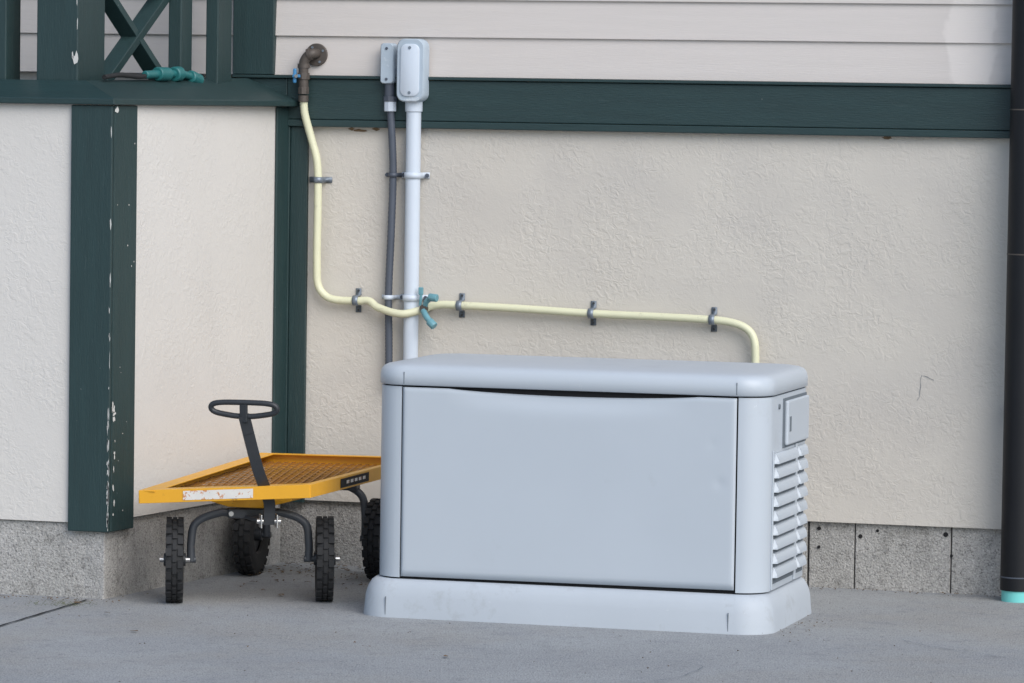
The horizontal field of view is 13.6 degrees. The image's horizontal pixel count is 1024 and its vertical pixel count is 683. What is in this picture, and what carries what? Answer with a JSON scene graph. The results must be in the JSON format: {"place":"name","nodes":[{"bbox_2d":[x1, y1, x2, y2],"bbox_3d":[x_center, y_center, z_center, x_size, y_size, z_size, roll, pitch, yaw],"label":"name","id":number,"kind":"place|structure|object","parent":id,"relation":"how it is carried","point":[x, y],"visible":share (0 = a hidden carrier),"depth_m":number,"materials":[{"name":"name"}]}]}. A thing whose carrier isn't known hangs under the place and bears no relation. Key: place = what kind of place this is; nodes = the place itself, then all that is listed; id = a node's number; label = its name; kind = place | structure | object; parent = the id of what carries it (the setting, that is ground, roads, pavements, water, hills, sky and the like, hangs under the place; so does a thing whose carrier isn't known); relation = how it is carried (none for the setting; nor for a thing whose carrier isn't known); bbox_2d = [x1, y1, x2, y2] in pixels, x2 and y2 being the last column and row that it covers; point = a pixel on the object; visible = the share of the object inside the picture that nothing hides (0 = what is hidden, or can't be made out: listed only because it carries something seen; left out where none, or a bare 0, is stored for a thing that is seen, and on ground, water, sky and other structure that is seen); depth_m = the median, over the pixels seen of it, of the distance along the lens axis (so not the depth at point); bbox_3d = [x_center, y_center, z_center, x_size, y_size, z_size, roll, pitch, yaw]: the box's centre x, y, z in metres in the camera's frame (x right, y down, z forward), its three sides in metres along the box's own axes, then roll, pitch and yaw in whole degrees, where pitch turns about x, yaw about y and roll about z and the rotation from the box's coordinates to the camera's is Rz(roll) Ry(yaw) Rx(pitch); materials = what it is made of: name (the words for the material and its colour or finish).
{"place":"outdoors","nodes":[
{"label":"outdoors","id":0,"kind":"place"},
{"bbox_2d":[0,562,1023,682],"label":"ground","id":1,"kind":"structure","parent":0,"point":[192,637],"depth_m":12.19,"materials":[{"name":"concrete"}]},
{"bbox_2d":[0,519,84,597],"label":"bay front foundation","id":2,"kind":"object","parent":1,"relation":"on","point":[42,558],"visible":0.55,"depth_m":13.17,"materials":[{"name":"grey concrete"}]},
{"bbox_2d":[0,103,78,521],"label":"bay front stucco","id":3,"kind":"object","parent":2,"relation":"on","point":[35,186],"visible":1,"depth_m":13.12,"materials":[{"name":"beige paint"}]},
{"bbox_2d":[68,105,113,531],"bbox_3d":[-1.285,-0.069,13.065,0.134,1.302,0.014,2,3,16],"label":"bay corner board front","id":4,"kind":"object","parent":3,"relation":"attached to","point":[91,237],"visible":1,"depth_m":13.06,"materials":[{"name":"green wood"}]},
{"bbox_2d":[0,78,298,106],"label":"bay sloping cap","id":5,"kind":"object","parent":3,"relation":"attached to","point":[239,92],"visible":1,"depth_m":13.26,"materials":[{"name":"green wood"}]},
{"bbox_2d":[0,0,20,79],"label":"porch front post","id":6,"kind":"object","parent":5,"relation":"on","point":[10,14],"visible":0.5,"depth_m":13.25,"materials":[{"name":"green wood"}]},
{"bbox_2d":[37,0,104,79],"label":"porch corner post","id":7,"kind":"object","parent":5,"relation":"on","point":[61,37],"visible":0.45,"depth_m":13.18,"materials":[{"name":"green wood"}]},
{"bbox_2d":[72,18,77,63],"bbox_3d":[-1.340,-0.982,13.152,0.021,0.262,0.001,2,3,16],"label":"flaking paint post","id":8,"kind":"object","parent":7,"relation":"attached to","point":[75,59],"visible":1,"depth_m":13.16,"materials":[{"name":"white paint"}]},
{"bbox_2d":[104,0,169,79],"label":"porch cross brace","id":9,"kind":"object","parent":7,"relation":"attached to","point":[132,34],"visible":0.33,"depth_m":13.53,"materials":[{"name":"green wood"}]},
{"bbox_2d":[102,66,203,82],"bbox_3d":[-1.131,-0.837,13.481,0.048,0.063,0.624,2,4,24],"label":"hose nozzle","id":10,"kind":"object","parent":5,"relation":"on","point":[176,73],"visible":1,"depth_m":13.52,"materials":[{"name":"teal plastic"}]},
{"bbox_2d":[168,0,191,79],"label":"porch post","id":11,"kind":"object","parent":5,"relation":"on","point":[180,35],"depth_m":13.68,"materials":[{"name":"green wood"}]},
{"bbox_2d":[206,0,231,83],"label":"porch rear post","id":12,"kind":"object","parent":5,"relation":"on","point":[218,36],"visible":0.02,"depth_m":13.83,"materials":[{"name":"green wood"}]},
{"bbox_2d":[0,599,86,625],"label":"pavement joint","id":13,"kind":"object","parent":1,"relation":"on","point":[41,613],"visible":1,"depth_m":12.70,"materials":[{"name":"grey concrete"}]},
{"bbox_2d":[27,600,96,607],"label":"weeds","id":14,"kind":"object","parent":1,"relation":"on","point":[62,603],"visible":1,"depth_m":12.94,"materials":[{"name":"green plant"}]},
{"bbox_2d":[85,503,280,598],"bbox_3d":[-1.056,0.690,13.674,0.265,0.339,1.195,2,3,16],"label":"bay return foundation","id":15,"kind":"object","parent":1,"relation":"on","point":[122,562],"visible":0.28,"depth_m":13.38,"materials":[{"name":"grey concrete"}]},
{"bbox_2d":[113,105,275,516],"bbox_3d":[-1.026,-0.114,13.626,0.258,1.270,1.185,2,3,16],"label":"bay return stucco","id":16,"kind":"object","parent":1,"relation":"on","point":[205,254],"visible":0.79,"depth_m":13.58,"materials":[{"name":"beige paint"}]},
{"bbox_2d":[110,105,137,531],"bbox_3d":[-1.190,-0.071,13.122,0.007,1.302,0.144,2,4,24],"label":"bay corner board return","id":17,"kind":"object","parent":16,"relation":"attached to","point":[123,280],"visible":1,"depth_m":13.12,"materials":[{"name":"green wood"}]},
{"bbox_2d":[106,106,131,530],"bbox_3d":[-1.193,-0.070,13.104,0.009,1.298,0.147,3,4,27],"label":"flaking paint","id":18,"kind":"object","parent":17,"relation":"attached to","point":[113,410],"visible":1,"depth_m":13.07,"materials":[{"name":"white paint"}]},
{"bbox_2d":[271,107,290,480],"bbox_3d":[-0.758,-0.136,14.095,0.022,1.269,0.102,2,3,16],"label":"bay inner board","id":19,"kind":"object","parent":16,"relation":"attached to","point":[280,271],"visible":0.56,"depth_m":14.07,"materials":[{"name":"green wood"}]},
{"bbox_2d":[139,399,380,601],"bbox_3d":[-0.723,0.462,13.364,0.578,0.639,1.154,2,3,16],"label":"utility cart","id":20,"kind":"object","parent":1,"relation":"on","point":[255,513],"visible":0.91,"depth_m":13.08,"materials":[{"name":"yellow metal"}]},
{"bbox_2d":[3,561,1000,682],"bbox_3d":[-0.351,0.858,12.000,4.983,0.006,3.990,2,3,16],"label":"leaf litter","id":21,"kind":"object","parent":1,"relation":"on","point":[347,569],"visible":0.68,"depth_m":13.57,"materials":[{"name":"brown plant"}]},
{"bbox_2d":[280,500,809,584],"bbox_3d":[-0.021,0.694,14.096,2.062,0.313,0.182,2,3,16],"label":"foundation","id":22,"kind":"object","parent":1,"relation":"on","point":[347,533],"visible":0.11,"depth_m":14.16,"materials":[{"name":"concrete"}]},
{"bbox_2d":[363,353,810,634],"bbox_3d":[0.238,0.439,12.922,1.264,0.763,0.686,2,3,16],"label":"standby generator","id":23,"kind":"object","parent":1,"relation":"on","point":[643,494],"visible":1,"depth_m":12.63,"materials":[{"name":"plastic"}]},
{"bbox_2d":[401,387,736,589],"bbox_3d":[0.163,0.432,12.635,1.019,0.566,0.019,2,3,16],"label":"front door panel","id":24,"kind":"structure","parent":23,"relation":"in","point":[496,486],"depth_m":12.62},
{"bbox_2d":[809,521,855,588],"bbox_3d":[1.046,0.727,13.792,0.147,0.313,0.178,2,3,16],"label":"foundation","id":25,"kind":"object","parent":1,"relation":"on","point":[832,561],"visible":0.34,"depth_m":13.70,"materials":[{"name":"concrete"}]},
{"bbox_2d":[855,523,951,592],"bbox_3d":[1.268,0.734,13.727,0.307,0.313,0.182,2,3,16],"label":"foundation","id":26,"kind":"object","parent":1,"relation":"on","point":[907,558],"visible":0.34,"depth_m":13.64,"materials":[{"name":"concrete"}]},
{"bbox_2d":[951,527,1000,595],"bbox_3d":[1.933,0.755,13.536,1.070,0.313,0.182,2,3,16],"label":"foundation","id":27,"kind":"object","parent":1,"relation":"on","point":[976,558],"visible":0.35,"depth_m":13.57,"materials":[{"name":"concrete"}]},
{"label":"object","id":28,"kind":"object","parent":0,"visible":0},
{"bbox_2d":[291,126,1009,528],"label":"stucco wall","id":29,"kind":"structure","parent":28,"relation":"on","point":[861,280],"depth_m":13.72,"materials":[{"name":"beige paint"}]},
{"bbox_2d":[287,127,308,502],"bbox_3d":[-0.706,-0.088,14.129,0.058,1.240,0.018,2,3,16],"label":"corner board","id":30,"kind":"object","parent":29,"relation":"attached to","point":[298,271],"visible":0.81,"depth_m":14.12,"materials":[{"name":"green wood"}]},
{"bbox_2d":[285,127,290,452],"bbox_3d":[-0.743,-0.089,14.135,0.015,1.240,0.026,2,3,16],"label":"corner bead","id":31,"kind":"object","parent":30,"relation":"attached to","point":[288,270],"visible":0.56,"depth_m":14.12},
{"bbox_2d":[380,43,401,363],"bbox_3d":[-0.396,-0.412,13.998,0.072,1.122,0.059,2,3,16],"label":"flexible conduit","id":32,"kind":"object","parent":29,"relation":"attached to","point":[388,68],"visible":0.94,"depth_m":13.98,"materials":[{"name":"grey plastic"}]},
{"bbox_2d":[396,39,429,359],"bbox_3d":[-0.328,-0.417,13.963,0.095,1.137,0.088,2,3,16],"label":"electrical conduit","id":33,"kind":"object","parent":29,"relation":"attached to","point":[412,89],"visible":0.99,"depth_m":13.95,"materials":[{"name":"plastic"}]},
{"bbox_2d":[418,287,438,328],"bbox_3d":[-0.276,-0.109,13.953,0.058,0.135,0.119,0,3,-13],"label":"hose faucet","id":34,"kind":"object","parent":29,"relation":"attached to","point":[431,323],"visible":1,"depth_m":13.92,"materials":[{"name":"teal metal"}]},
{"bbox_2d":[15,72,989,130],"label":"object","id":35,"kind":"object","parent":29,"relation":"on","point":[28,75],"depth_m":14.01,"materials":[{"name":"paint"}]},
{"bbox_2d":[292,43,759,362],"bbox_3d":[0.040,-0.397,13.864,1.571,1.119,0.087,2,3,16],"label":"gas pipe","id":36,"kind":"object","parent":29,"relation":"attached to","point":[315,54],"visible":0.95,"depth_m":13.97,"materials":[{"name":"metal"}]},
{"bbox_2d":[348,127,891,138],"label":"rust stains","id":37,"kind":"object","parent":29,"relation":"attached to","point":[377,129],"visible":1,"depth_m":14.04,"materials":[{"name":"brown"}]},
{"bbox_2d":[288,78,1010,130],"bbox_3d":[1.287,-0.737,13.533,4.200,0.133,0.054,2,3,16],"label":"band board","id":38,"kind":"object","parent":29,"relation":"on","point":[929,108],"visible":1,"depth_m":13.72,"materials":[{"name":"green wood"}]},
{"bbox_2d":[204,77,288,106],"bbox_3d":[-0.876,-0.799,14.154,0.299,0.143,0.052,2,3,16],"label":"trim board","id":39,"kind":"object","parent":38,"relation":"attached to","point":[280,85],"visible":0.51,"depth_m":14.10,"materials":[{"name":"green wood"}]},
{"bbox_2d":[233,0,276,74],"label":"corner board","id":40,"kind":"object","parent":38,"relation":"on","point":[254,36],"visible":1,"depth_m":14.10,"materials":[{"name":"green wood"}]},
{"bbox_2d":[20,33,1011,84],"bbox_3d":[-0.247,-0.932,13.970,7.400,0.140,0.044,2,3,16],"label":"siding course","id":41,"kind":"object","parent":38,"relation":"on","point":[842,62],"visible":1,"depth_m":13.76,"materials":[{"name":"paint"}]},
{"bbox_2d":[20,0,1011,43],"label":"siding course","id":42,"kind":"object","parent":41,"relation":"on","point":[906,23],"visible":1,"depth_m":13.77,"materials":[{"name":"paint"}]},
{"bbox_2d":[497,0,1012,4],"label":"siding course","id":43,"kind":"object","parent":42,"relation":"on","point":[993,2],"visible":1,"depth_m":13.56,"materials":[{"name":"paint"}]},
{"bbox_2d":[232,74,1010,87],"bbox_3d":[1.195,-0.812,13.551,4.390,0.010,0.064,2,3,16],"label":"band cap","id":44,"kind":"object","parent":38,"relation":"on","point":[655,81],"visible":1,"depth_m":13.73,"materials":[{"name":"green wood"}]},
{"bbox_2d":[288,119,1009,138],"bbox_3d":[1.284,-0.658,13.534,4.200,0.023,0.061,2,3,16],"label":"band lower lip","id":45,"kind":"object","parent":38,"relation":"attached to","point":[681,129],"visible":1,"depth_m":13.73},
{"bbox_2d":[1000,0,1023,602],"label":"downspout","id":46,"kind":"object","parent":29,"relation":"attached to","point":[1012,559],"visible":1,"depth_m":13.34,"materials":[{"name":"metal"}]}
]}

